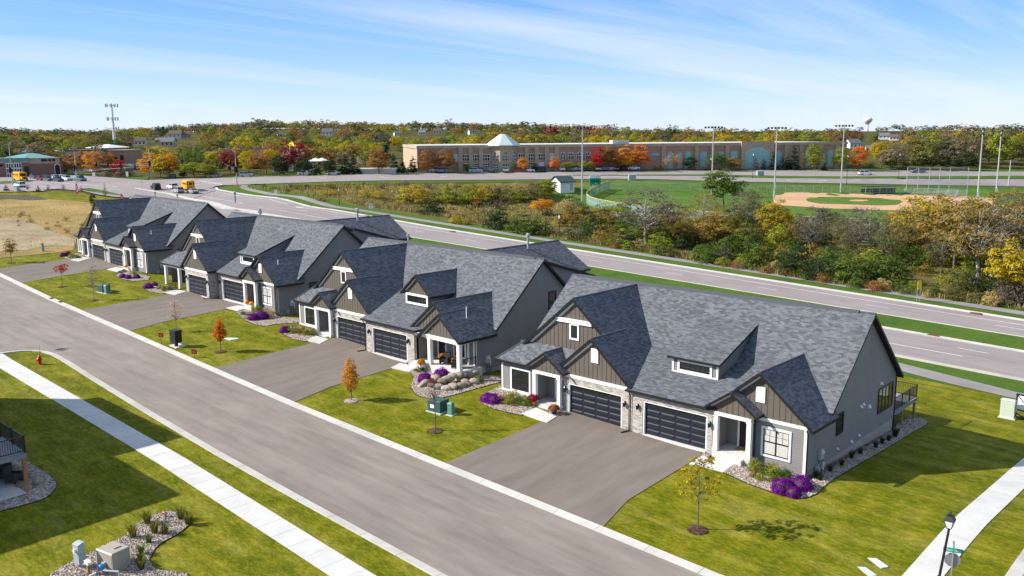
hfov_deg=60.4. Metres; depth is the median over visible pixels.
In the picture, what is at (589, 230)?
wild bush
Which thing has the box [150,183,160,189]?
off road car
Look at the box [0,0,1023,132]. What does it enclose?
sky
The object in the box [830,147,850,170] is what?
tree
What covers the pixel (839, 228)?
tree
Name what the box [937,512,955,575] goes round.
street lamp
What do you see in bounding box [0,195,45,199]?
dark soil mound
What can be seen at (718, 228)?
tree
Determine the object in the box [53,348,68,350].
manhole cover
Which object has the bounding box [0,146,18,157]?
woodland tree
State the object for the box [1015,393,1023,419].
framed board
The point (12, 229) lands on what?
bare soil
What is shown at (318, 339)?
front walk
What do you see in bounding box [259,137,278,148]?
woodland tree
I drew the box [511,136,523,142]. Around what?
woodland tree
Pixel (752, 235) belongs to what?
wild bush
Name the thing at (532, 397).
flower mum
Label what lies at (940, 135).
woodland tree
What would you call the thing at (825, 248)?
wild bush
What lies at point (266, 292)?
window
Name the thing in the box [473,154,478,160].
window
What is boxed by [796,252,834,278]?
wild bush
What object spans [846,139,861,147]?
house
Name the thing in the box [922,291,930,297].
wild bush
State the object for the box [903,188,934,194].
bleachers
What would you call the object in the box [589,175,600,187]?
scoreboard
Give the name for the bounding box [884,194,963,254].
tree
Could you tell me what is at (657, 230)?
wild bush
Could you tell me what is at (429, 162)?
tree
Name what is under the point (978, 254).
tree
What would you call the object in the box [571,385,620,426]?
garage door
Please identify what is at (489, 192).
meadow bush
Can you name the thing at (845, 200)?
infield grass
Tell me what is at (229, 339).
valve box lid
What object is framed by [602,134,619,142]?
woodland tree
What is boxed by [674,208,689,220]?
wild bush
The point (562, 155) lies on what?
window
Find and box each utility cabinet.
[168,173,175,178]
[628,174,635,179]
[756,171,763,175]
[998,398,1016,420]
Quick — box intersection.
[0,175,222,199]
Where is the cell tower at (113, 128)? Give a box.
[105,103,118,142]
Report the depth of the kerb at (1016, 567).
56.81 m
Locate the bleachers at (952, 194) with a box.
[933,190,967,196]
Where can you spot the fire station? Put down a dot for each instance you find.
(32, 163)
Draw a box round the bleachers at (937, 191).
[925,188,957,195]
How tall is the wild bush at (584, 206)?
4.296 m
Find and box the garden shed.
[550,175,576,192]
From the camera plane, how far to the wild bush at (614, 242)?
157.74 m
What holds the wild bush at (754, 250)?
on the verge at (331, 201)
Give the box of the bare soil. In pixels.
[0,218,74,250]
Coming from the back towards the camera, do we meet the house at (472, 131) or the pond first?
the house at (472, 131)
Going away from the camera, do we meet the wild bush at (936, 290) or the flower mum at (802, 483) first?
the flower mum at (802, 483)
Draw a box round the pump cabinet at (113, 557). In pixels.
[89,541,130,575]
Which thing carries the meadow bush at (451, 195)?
on the ground at (926, 280)
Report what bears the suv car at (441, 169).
on the verge cross at (295, 174)
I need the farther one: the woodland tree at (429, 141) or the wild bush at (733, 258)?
the woodland tree at (429, 141)
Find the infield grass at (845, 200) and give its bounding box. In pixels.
[806,197,902,204]
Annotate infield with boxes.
[773,192,992,214]
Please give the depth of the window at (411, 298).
81.71 m
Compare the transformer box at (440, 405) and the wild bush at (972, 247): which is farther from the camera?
the wild bush at (972, 247)
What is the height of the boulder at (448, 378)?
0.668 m
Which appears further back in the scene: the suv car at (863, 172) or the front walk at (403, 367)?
the suv car at (863, 172)
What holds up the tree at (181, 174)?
on the ground at (926, 280)
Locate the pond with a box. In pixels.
[459,202,505,207]
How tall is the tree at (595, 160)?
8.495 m
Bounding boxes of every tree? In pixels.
[0,135,9,144]
[0,139,16,155]
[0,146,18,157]
[2,238,17,263]
[3,150,11,157]
[8,139,24,150]
[13,144,33,152]
[14,140,48,154]
[15,134,33,147]
[28,140,52,153]
[30,144,57,155]
[33,138,55,149]
[41,149,60,161]
[51,136,77,150]
[53,264,68,287]
[54,144,85,162]
[61,135,76,144]
[62,152,80,174]
[69,140,91,149]
[69,150,87,174]
[73,135,87,143]
[81,150,102,172]
[82,133,99,144]
[82,134,106,146]
[82,266,98,301]
[86,143,104,148]
[88,194,97,206]
[91,149,117,172]
[97,133,116,142]
[99,168,123,176]
[101,138,125,145]
[109,159,124,170]
[113,166,136,176]
[115,133,134,146]
[136,153,158,177]
[142,146,162,159]
[148,156,169,177]
[149,145,176,161]
[151,155,182,177]
[160,154,179,174]
[166,297,182,331]
[172,149,201,173]
[173,146,196,161]
[174,143,192,155]
[177,149,208,174]
[178,158,187,175]
[180,162,207,177]
[191,144,205,154]
[192,141,205,148]
[194,162,218,177]
[197,133,216,141]
[199,139,219,149]
[201,145,212,155]
[202,158,225,173]
[204,150,225,170]
[205,138,230,151]
[212,317,226,353]
[213,146,232,156]
[218,150,241,174]
[220,136,234,147]
[226,149,245,169]
[229,137,257,151]
[233,145,257,151]
[234,135,251,146]
[237,149,257,171]
[238,144,254,154]
[241,133,256,142]
[248,151,270,175]
[250,135,264,142]
[254,144,277,157]
[255,142,284,173]
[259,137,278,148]
[263,136,276,143]
[264,148,280,174]
[268,155,292,175]
[272,137,294,149]
[278,136,315,171]
[284,144,317,157]
[287,134,300,142]
[293,155,313,175]
[298,136,318,153]
[303,145,336,166]
[308,165,323,175]
[317,140,337,150]
[317,159,337,174]
[318,143,339,157]
[324,135,338,144]
[325,136,341,144]
[331,150,354,165]
[336,138,352,151]
[336,142,359,157]
[337,143,367,161]
[337,154,352,174]
[339,135,354,143]
[341,357,359,402]
[346,155,361,173]
[351,135,375,152]
[355,141,375,154]
[355,147,376,167]
[357,135,373,142]
[359,144,382,157]
[366,132,383,145]
[366,145,391,173]
[371,141,389,152]
[372,133,391,145]
[379,140,392,158]
[388,135,403,147]
[389,155,399,171]
[394,143,402,154]
[397,159,405,172]
[406,136,420,143]
[406,158,418,172]
[408,138,422,143]
[414,146,436,172]
[424,136,436,143]
[425,376,443,433]
[427,139,442,143]
[434,148,457,172]
[438,137,451,143]
[451,138,462,143]
[456,139,478,143]
[462,134,481,142]
[463,163,470,171]
[464,135,482,143]
[480,133,489,143]
[482,136,494,143]
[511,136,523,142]
[516,158,530,167]
[517,134,533,142]
[524,133,546,142]
[528,199,555,212]
[534,181,555,190]
[535,134,553,142]
[540,179,558,197]
[545,135,564,142]
[549,157,560,169]
[556,132,571,142]
[561,161,577,169]
[564,133,581,142]
[573,134,587,142]
[577,160,596,170]
[583,136,598,142]
[588,135,604,142]
[590,147,606,170]
[599,147,620,170]
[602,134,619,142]
[609,188,685,245]
[615,145,636,170]
[622,137,640,141]
[629,132,644,141]
[631,144,650,170]
[637,135,653,141]
[639,132,660,141]
[648,200,694,225]
[652,164,663,170]
[657,134,670,141]
[664,156,671,169]
[670,218,698,245]
[672,134,689,141]
[672,154,682,164]
[673,452,721,534]
[676,135,687,141]
[681,156,698,168]
[682,137,698,141]
[684,193,727,222]
[688,136,703,141]
[695,210,741,244]
[701,168,748,208]
[704,134,721,141]
[706,153,727,169]
[715,133,736,141]
[722,158,742,169]
[723,190,760,221]
[730,186,781,233]
[731,133,746,141]
[737,134,757,141]
[752,156,757,169]
[753,197,793,233]
[755,134,770,140]
[760,157,766,169]
[763,131,784,140]
[768,152,778,169]
[772,132,793,140]
[778,156,785,169]
[783,156,790,169]
[785,137,801,141]
[787,205,836,253]
[788,145,800,169]
[798,130,819,141]
[804,135,822,141]
[805,144,825,169]
[811,210,851,245]
[815,136,835,141]
[830,134,848,141]
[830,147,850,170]
[833,206,871,252]
[843,206,894,252]
[849,145,869,170]
[863,161,875,167]
[868,141,894,167]
[870,220,914,256]
[877,144,909,169]
[882,156,898,169]
[882,200,935,264]
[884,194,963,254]
[885,140,902,155]
[894,143,911,163]
[898,134,930,159]
[898,158,910,167]
[899,129,926,147]
[900,137,947,167]
[909,195,959,226]
[911,154,929,167]
[913,129,943,157]
[914,193,1004,271]
[921,131,952,157]
[921,226,961,278]
[926,131,955,160]
[927,156,939,168]
[929,129,950,145]
[934,193,1023,283]
[935,135,970,165]
[938,156,951,168]
[942,126,969,144]
[947,131,975,150]
[947,132,974,160]
[953,148,979,170]
[955,137,989,167]
[956,190,1022,247]
[969,129,1008,163]
[969,193,1023,256]
[970,129,993,151]
[980,130,1022,163]
[981,237,1023,304]
[988,188,1023,253]
[991,129,1023,151]
[992,137,1023,164]
[1004,128,1022,143]
[1016,142,1023,157]
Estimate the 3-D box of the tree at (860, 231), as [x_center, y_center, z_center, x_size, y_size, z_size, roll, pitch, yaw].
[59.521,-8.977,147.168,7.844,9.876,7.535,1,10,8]
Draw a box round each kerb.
[0,273,1023,575]
[0,350,446,575]
[126,197,1023,380]
[192,200,1023,352]
[216,187,1023,320]
[218,203,1023,336]
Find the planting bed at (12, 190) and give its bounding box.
[0,189,44,191]
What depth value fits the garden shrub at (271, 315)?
94.56 m
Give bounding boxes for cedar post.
[84,559,91,573]
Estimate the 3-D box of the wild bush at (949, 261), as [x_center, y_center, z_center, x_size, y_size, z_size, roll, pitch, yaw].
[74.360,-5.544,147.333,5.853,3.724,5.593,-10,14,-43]
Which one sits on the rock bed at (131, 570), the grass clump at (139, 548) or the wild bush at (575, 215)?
the grass clump at (139, 548)
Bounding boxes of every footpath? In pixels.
[0,352,375,575]
[902,458,1023,575]
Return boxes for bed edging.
[0,459,56,511]
[49,514,191,575]
[236,312,299,325]
[410,372,500,398]
[483,385,536,415]
[723,416,927,498]
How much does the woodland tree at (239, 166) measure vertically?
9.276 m
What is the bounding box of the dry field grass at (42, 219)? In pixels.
[0,199,89,253]
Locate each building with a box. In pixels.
[53,150,65,164]
[65,149,108,172]
[85,144,128,149]
[105,149,142,169]
[357,168,397,173]
[403,134,847,172]
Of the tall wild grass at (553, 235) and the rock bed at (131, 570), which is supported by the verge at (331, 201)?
the tall wild grass at (553, 235)
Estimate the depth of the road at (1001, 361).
90.05 m
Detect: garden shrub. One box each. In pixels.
[167,284,177,289]
[250,305,261,311]
[267,310,275,317]
[287,325,300,333]
[294,325,306,333]
[301,327,314,335]
[413,366,424,372]
[498,392,508,401]
[504,396,516,405]
[506,389,521,401]
[515,395,530,404]
[520,399,532,406]
[746,457,762,471]
[748,470,759,477]
[754,472,765,481]
[757,462,773,473]
[764,461,784,478]
[773,466,793,479]
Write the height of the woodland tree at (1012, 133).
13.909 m
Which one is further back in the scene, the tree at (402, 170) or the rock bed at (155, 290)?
the tree at (402, 170)
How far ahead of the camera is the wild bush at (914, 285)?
122.76 m
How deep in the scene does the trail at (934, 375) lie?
80.43 m
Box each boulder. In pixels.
[12,463,21,469]
[15,482,24,487]
[32,477,43,484]
[420,379,430,385]
[431,374,439,380]
[437,378,446,383]
[440,385,451,390]
[441,375,453,382]
[448,373,456,378]
[448,383,457,389]
[454,372,462,378]
[457,382,466,388]
[466,371,474,378]
[469,378,479,383]
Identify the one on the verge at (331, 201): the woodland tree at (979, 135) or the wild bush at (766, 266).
the wild bush at (766, 266)
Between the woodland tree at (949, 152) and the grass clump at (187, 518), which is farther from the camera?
the woodland tree at (949, 152)
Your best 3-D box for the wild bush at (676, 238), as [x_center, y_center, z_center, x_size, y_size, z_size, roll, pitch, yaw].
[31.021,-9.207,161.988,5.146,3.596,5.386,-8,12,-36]
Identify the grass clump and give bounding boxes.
[124,522,138,538]
[133,553,146,569]
[136,542,145,553]
[139,510,152,523]
[144,534,154,542]
[145,518,158,533]
[158,520,171,534]
[173,505,186,519]
[180,509,196,524]
[817,471,826,480]
[827,464,835,471]
[837,458,846,465]
[847,450,855,457]
[877,435,884,443]
[890,427,900,436]
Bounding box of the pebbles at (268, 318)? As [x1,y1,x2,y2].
[237,309,298,324]
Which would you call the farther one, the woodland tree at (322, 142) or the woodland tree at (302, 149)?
the woodland tree at (322, 142)
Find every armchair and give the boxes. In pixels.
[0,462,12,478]
[1,465,22,483]
[439,352,450,364]
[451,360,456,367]
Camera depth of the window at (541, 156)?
303.10 m
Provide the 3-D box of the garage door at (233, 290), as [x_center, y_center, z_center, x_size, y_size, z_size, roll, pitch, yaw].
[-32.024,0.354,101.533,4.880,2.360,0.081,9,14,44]
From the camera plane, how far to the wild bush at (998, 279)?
125.72 m
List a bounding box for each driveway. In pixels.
[0,257,121,282]
[83,292,243,330]
[215,338,407,401]
[446,411,702,525]
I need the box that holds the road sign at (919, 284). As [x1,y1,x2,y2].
[916,281,921,301]
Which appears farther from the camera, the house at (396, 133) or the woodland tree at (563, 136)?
the house at (396, 133)
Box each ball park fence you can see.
[586,181,920,226]
[609,182,900,192]
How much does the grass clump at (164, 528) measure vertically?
0.674 m
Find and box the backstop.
[906,167,968,193]
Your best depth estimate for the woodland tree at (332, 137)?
633.24 m
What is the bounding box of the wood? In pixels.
[0,117,1023,142]
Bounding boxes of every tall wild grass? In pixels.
[222,182,554,233]
[349,198,1023,308]
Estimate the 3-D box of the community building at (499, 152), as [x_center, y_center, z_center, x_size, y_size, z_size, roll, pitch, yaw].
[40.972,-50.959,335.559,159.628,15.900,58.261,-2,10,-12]
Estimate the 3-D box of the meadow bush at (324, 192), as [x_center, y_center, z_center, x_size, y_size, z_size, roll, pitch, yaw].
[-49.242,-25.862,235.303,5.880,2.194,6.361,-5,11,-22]
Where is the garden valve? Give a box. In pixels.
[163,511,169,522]
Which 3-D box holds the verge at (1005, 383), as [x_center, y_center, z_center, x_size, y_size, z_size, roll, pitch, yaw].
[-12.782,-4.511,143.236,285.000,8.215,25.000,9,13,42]
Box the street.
[0,277,702,575]
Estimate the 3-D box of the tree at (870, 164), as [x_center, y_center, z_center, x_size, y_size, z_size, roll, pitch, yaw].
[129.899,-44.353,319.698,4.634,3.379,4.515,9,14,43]
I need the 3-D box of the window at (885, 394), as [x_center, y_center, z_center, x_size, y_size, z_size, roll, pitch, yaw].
[27.016,7.920,63.603,0.075,1.840,2.800,9,13,42]
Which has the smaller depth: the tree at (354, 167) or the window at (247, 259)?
the window at (247, 259)
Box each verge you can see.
[64,172,149,179]
[107,196,1023,398]
[218,184,1023,318]
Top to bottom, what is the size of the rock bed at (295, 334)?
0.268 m
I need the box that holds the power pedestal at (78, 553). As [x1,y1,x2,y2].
[72,540,85,567]
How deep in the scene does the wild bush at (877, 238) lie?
162.06 m
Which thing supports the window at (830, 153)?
in the community building at (499, 152)
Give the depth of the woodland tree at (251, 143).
457.39 m
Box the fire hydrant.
[36,348,41,364]
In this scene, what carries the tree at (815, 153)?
on the ground at (926, 280)
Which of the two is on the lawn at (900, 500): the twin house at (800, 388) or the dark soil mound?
the twin house at (800, 388)
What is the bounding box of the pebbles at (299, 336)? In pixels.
[285,329,317,340]
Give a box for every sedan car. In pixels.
[187,188,198,193]
[207,173,221,177]
[326,170,340,174]
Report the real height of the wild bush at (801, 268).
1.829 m
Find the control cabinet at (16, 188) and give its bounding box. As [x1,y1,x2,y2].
[13,186,19,190]
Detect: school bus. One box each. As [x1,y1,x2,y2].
[13,172,27,180]
[181,180,194,190]
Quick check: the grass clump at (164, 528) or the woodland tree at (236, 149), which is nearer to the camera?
the grass clump at (164, 528)
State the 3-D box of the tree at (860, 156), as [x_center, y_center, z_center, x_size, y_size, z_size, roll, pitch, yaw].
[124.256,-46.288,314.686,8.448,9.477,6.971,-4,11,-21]
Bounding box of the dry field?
[0,199,92,257]
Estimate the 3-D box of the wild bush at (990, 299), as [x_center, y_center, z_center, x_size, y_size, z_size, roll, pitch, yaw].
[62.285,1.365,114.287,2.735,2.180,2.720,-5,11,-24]
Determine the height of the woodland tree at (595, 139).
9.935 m
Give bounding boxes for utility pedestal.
[103,285,108,293]
[446,401,455,416]
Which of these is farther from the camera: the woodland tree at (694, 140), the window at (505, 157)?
the woodland tree at (694, 140)
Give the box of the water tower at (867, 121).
[863,117,872,130]
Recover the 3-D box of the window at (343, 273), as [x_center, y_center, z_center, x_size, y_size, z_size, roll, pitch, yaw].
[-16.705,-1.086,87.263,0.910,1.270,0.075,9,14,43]
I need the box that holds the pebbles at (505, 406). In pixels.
[484,385,534,413]
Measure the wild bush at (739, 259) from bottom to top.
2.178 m
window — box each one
[136,252,143,267]
[242,255,253,263]
[262,286,272,305]
[304,306,314,326]
[309,281,317,287]
[340,270,346,282]
[406,292,427,306]
[453,344,465,358]
[463,154,468,160]
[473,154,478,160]
[483,154,489,160]
[483,163,489,168]
[493,152,497,160]
[493,164,497,170]
[502,152,508,160]
[510,366,530,394]
[512,152,515,160]
[529,154,533,159]
[539,154,543,159]
[548,290,556,309]
[560,152,564,159]
[568,152,573,159]
[569,323,578,340]
[577,152,581,158]
[586,152,590,158]
[667,152,673,167]
[677,152,682,167]
[677,360,712,377]
[685,151,691,167]
[700,152,706,166]
[730,151,737,157]
[760,425,791,462]
[775,151,781,165]
[805,151,810,165]
[827,150,832,165]
[836,411,843,435]
[877,381,893,413]
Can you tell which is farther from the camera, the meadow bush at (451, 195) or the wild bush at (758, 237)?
the meadow bush at (451, 195)
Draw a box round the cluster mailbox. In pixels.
[169,329,181,345]
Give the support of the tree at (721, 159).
on the ground at (926, 280)
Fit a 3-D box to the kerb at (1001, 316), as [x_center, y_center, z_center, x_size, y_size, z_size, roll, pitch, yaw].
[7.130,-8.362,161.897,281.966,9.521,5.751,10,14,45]
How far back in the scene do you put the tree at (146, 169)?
317.40 m
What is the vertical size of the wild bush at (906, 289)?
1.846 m
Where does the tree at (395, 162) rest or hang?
on the verge cross at (295, 174)
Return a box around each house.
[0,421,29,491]
[73,191,235,273]
[134,137,147,144]
[159,208,410,315]
[160,137,177,146]
[168,130,182,138]
[181,132,190,138]
[272,142,313,171]
[293,233,595,380]
[322,128,332,135]
[393,131,401,135]
[418,130,426,134]
[433,128,441,133]
[467,129,477,134]
[495,274,917,478]
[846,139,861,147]
[878,132,889,139]
[889,134,898,140]
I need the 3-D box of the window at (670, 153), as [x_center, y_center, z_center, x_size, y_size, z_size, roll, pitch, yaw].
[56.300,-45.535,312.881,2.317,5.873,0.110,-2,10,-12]
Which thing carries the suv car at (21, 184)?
on the intersection
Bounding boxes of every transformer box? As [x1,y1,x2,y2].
[97,283,111,293]
[426,396,449,414]
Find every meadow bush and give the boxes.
[317,188,338,193]
[357,186,376,196]
[373,188,387,197]
[394,183,433,202]
[413,201,444,213]
[428,185,459,203]
[449,214,463,223]
[453,183,481,203]
[463,183,495,202]
[463,218,471,224]
[481,205,517,228]
[486,186,512,202]
[503,213,536,233]
[504,186,526,200]
[515,185,550,201]
[520,215,555,234]
[552,194,578,212]
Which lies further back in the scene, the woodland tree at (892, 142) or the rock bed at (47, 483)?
the woodland tree at (892, 142)
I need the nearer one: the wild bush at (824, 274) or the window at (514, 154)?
the wild bush at (824, 274)
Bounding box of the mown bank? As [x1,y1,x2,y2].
[0,191,112,202]
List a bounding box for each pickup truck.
[62,175,72,180]
[74,175,86,180]
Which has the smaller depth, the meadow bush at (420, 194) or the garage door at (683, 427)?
the garage door at (683, 427)
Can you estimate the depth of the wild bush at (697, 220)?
171.83 m
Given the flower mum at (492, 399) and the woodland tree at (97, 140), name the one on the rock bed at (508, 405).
the flower mum at (492, 399)
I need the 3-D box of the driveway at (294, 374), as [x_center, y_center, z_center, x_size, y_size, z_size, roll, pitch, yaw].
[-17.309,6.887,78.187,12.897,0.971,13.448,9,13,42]
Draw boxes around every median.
[0,181,30,182]
[135,188,1023,351]
[652,174,1023,178]
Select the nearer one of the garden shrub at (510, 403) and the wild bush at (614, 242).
the garden shrub at (510, 403)
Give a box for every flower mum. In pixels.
[143,282,153,288]
[247,312,258,320]
[256,310,269,319]
[278,325,290,332]
[416,359,425,367]
[417,371,430,382]
[433,367,448,377]
[479,392,491,402]
[485,393,503,404]
[526,393,538,401]
[548,404,559,413]
[771,477,793,495]
[785,486,801,498]
[791,474,815,492]
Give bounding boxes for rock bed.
[0,460,55,509]
[50,511,187,575]
[64,253,82,258]
[116,270,149,280]
[146,285,177,292]
[237,309,298,325]
[282,326,316,340]
[410,370,500,397]
[484,386,535,414]
[549,410,566,415]
[725,416,926,497]
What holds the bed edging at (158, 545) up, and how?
on the lawn at (900, 500)
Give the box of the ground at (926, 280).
[0,129,1023,305]
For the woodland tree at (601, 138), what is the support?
on the ground at (926, 280)
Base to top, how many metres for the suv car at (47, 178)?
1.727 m
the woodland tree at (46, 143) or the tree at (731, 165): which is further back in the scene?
the woodland tree at (46, 143)
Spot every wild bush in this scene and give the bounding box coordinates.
[326,183,336,189]
[423,183,433,188]
[473,198,482,205]
[543,209,553,215]
[553,203,586,226]
[561,208,583,222]
[562,221,595,238]
[564,201,585,211]
[573,202,590,216]
[576,215,597,228]
[577,218,604,235]
[580,212,609,233]
[584,208,614,229]
[585,224,622,244]
[590,200,612,213]
[594,208,615,224]
[603,236,616,245]
[609,241,620,247]
[610,206,633,226]
[611,215,638,231]
[614,228,638,237]
[615,229,638,245]
[621,240,634,249]
[627,228,652,244]
[629,223,652,232]
[630,238,646,247]
[634,217,670,240]
[645,222,674,245]
[645,232,674,249]
[650,240,671,254]
[660,247,675,256]
[667,228,694,245]
[669,222,702,245]
[671,233,694,249]
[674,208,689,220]
[685,217,705,235]
[686,244,718,263]
[689,244,716,259]
[691,232,712,245]
[711,232,735,250]
[711,247,731,262]
[713,235,741,254]
[714,256,730,267]
[717,252,737,261]
[724,223,747,240]
[727,258,743,268]
[731,235,757,254]
[733,222,768,240]
[734,222,763,235]
[734,254,750,264]
[740,240,778,267]
[745,234,764,248]
[746,246,779,265]
[751,234,764,243]
[754,221,784,243]
[759,265,772,272]
[763,224,796,248]
[767,259,784,271]
[772,240,803,265]
[774,221,801,247]
[774,244,788,257]
[775,244,813,276]
[780,267,795,276]
[786,216,815,235]
[789,238,808,251]
[792,231,834,258]
[792,269,804,277]
[793,243,832,267]
[794,222,825,245]
[795,265,810,273]
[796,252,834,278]
[800,273,812,280]
[807,247,850,272]
[809,246,841,271]
[814,208,841,223]
[814,245,837,261]
[816,273,832,282]
[818,268,835,280]
[823,252,880,282]
[826,239,857,253]
[828,220,865,242]
[830,245,843,256]
[830,246,849,262]
[830,249,876,275]
[837,230,866,247]
[846,276,866,288]
[851,243,881,264]
[852,251,906,279]
[853,247,888,273]
[855,220,876,237]
[856,241,884,255]
[861,227,893,248]
[862,216,880,233]
[862,254,913,285]
[864,280,885,291]
[866,227,904,250]
[874,278,891,289]
[886,235,919,255]
[888,243,922,264]
[890,279,909,290]
[897,244,936,273]
[897,283,916,293]
[906,280,921,291]
[910,236,937,259]
[914,259,938,275]
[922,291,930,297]
[924,282,942,295]
[931,242,959,255]
[931,268,960,286]
[940,286,967,301]
[941,270,976,296]
[942,249,969,264]
[951,237,985,257]
[951,261,972,278]
[953,266,997,294]
[960,249,1001,275]
[966,289,987,303]
[980,291,1002,306]
[985,272,1013,288]
[988,274,1023,304]
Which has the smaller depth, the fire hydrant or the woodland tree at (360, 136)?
the fire hydrant
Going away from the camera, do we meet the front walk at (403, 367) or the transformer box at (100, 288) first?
the front walk at (403, 367)
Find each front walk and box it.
[72,257,89,261]
[107,267,123,271]
[164,289,185,294]
[169,343,185,348]
[227,305,243,310]
[307,336,327,343]
[391,363,412,371]
[521,408,556,422]
[689,455,707,466]
[702,458,732,471]
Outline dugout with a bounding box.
[861,185,900,193]
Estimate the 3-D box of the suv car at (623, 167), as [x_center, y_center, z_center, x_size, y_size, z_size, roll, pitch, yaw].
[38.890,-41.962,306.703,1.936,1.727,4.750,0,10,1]
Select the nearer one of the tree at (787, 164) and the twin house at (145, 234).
the twin house at (145, 234)
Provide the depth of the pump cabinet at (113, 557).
43.71 m
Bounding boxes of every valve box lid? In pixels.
[224,337,238,340]
[858,567,876,575]
[868,558,887,568]
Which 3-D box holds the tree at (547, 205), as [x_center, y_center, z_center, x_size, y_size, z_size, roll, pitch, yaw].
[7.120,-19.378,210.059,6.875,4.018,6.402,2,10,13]
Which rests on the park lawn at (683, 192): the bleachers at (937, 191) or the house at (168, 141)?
the bleachers at (937, 191)
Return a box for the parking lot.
[425,169,664,172]
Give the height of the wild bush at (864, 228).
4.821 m
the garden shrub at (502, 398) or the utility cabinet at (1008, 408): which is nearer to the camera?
the garden shrub at (502, 398)
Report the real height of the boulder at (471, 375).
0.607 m
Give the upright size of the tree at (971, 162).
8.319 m
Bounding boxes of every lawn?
[0,248,1023,575]
[548,180,1023,219]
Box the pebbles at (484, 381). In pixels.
[411,368,499,397]
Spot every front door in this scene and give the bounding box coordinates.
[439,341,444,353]
[739,421,746,447]
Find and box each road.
[130,197,1023,377]
[194,188,1023,335]
[223,170,1023,186]
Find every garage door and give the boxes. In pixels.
[93,244,104,260]
[110,248,122,265]
[189,274,206,296]
[224,279,243,302]
[339,317,365,345]
[374,328,406,359]
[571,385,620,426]
[645,403,705,448]
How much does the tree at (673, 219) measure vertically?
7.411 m
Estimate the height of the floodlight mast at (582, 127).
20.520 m
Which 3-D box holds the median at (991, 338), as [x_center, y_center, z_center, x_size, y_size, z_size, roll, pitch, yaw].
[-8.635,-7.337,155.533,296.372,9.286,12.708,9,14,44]
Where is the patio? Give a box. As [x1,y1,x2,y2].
[0,479,25,500]
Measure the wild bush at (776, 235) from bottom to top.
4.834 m
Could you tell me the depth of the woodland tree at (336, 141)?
565.29 m
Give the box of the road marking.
[33,176,1022,355]
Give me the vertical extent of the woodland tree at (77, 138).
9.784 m
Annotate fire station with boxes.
[0,153,63,176]
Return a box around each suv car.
[13,181,25,186]
[29,173,36,178]
[36,175,43,180]
[43,176,52,180]
[52,176,63,181]
[166,183,177,188]
[172,187,183,192]
[239,172,254,176]
[297,170,308,174]
[434,167,447,172]
[469,167,482,172]
[474,167,487,172]
[503,167,508,172]
[513,167,526,171]
[534,166,545,170]
[544,166,554,170]
[567,166,580,170]
[598,165,609,169]
[620,165,626,169]
[627,165,639,169]
[858,170,873,174]
[910,168,925,172]
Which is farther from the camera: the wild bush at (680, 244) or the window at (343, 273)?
the wild bush at (680, 244)
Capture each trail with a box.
[79,189,129,196]
[240,184,1023,314]
[898,362,1023,397]
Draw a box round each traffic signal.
[8,145,12,184]
[69,149,136,181]
[95,149,151,178]
[219,148,237,184]
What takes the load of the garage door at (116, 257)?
in the twin house at (145, 234)
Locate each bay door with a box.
[6,163,13,176]
[14,163,21,171]
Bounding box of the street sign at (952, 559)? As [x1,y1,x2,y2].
[943,541,963,575]
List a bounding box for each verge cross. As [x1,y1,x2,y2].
[223,169,1023,177]
[226,179,1023,189]
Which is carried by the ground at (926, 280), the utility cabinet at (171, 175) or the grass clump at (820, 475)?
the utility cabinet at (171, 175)
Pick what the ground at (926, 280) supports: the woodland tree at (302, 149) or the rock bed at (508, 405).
the woodland tree at (302, 149)
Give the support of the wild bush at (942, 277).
on the ground at (926, 280)
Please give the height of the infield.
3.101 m
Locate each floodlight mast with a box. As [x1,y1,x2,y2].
[573,126,591,201]
[704,126,722,194]
[767,126,786,199]
[835,124,853,191]
[971,127,994,198]
[990,129,1012,205]
[1002,160,1019,184]
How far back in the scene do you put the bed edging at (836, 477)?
55.26 m
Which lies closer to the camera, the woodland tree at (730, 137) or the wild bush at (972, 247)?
the wild bush at (972, 247)
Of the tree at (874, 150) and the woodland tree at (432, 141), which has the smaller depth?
the tree at (874, 150)
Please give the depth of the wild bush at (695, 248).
146.20 m
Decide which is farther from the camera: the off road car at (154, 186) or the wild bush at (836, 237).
the off road car at (154, 186)
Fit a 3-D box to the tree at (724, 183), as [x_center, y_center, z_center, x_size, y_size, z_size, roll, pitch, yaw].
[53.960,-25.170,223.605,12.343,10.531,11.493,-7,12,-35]
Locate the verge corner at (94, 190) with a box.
[85,188,129,197]
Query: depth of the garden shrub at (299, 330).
87.95 m
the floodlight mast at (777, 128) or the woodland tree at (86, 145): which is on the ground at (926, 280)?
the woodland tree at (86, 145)
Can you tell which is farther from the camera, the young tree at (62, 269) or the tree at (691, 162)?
the tree at (691, 162)
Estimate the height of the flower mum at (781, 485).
0.956 m
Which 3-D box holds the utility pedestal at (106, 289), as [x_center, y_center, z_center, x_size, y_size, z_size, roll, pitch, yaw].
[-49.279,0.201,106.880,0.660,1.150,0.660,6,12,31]
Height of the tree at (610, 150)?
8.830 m
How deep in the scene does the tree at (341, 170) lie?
285.71 m

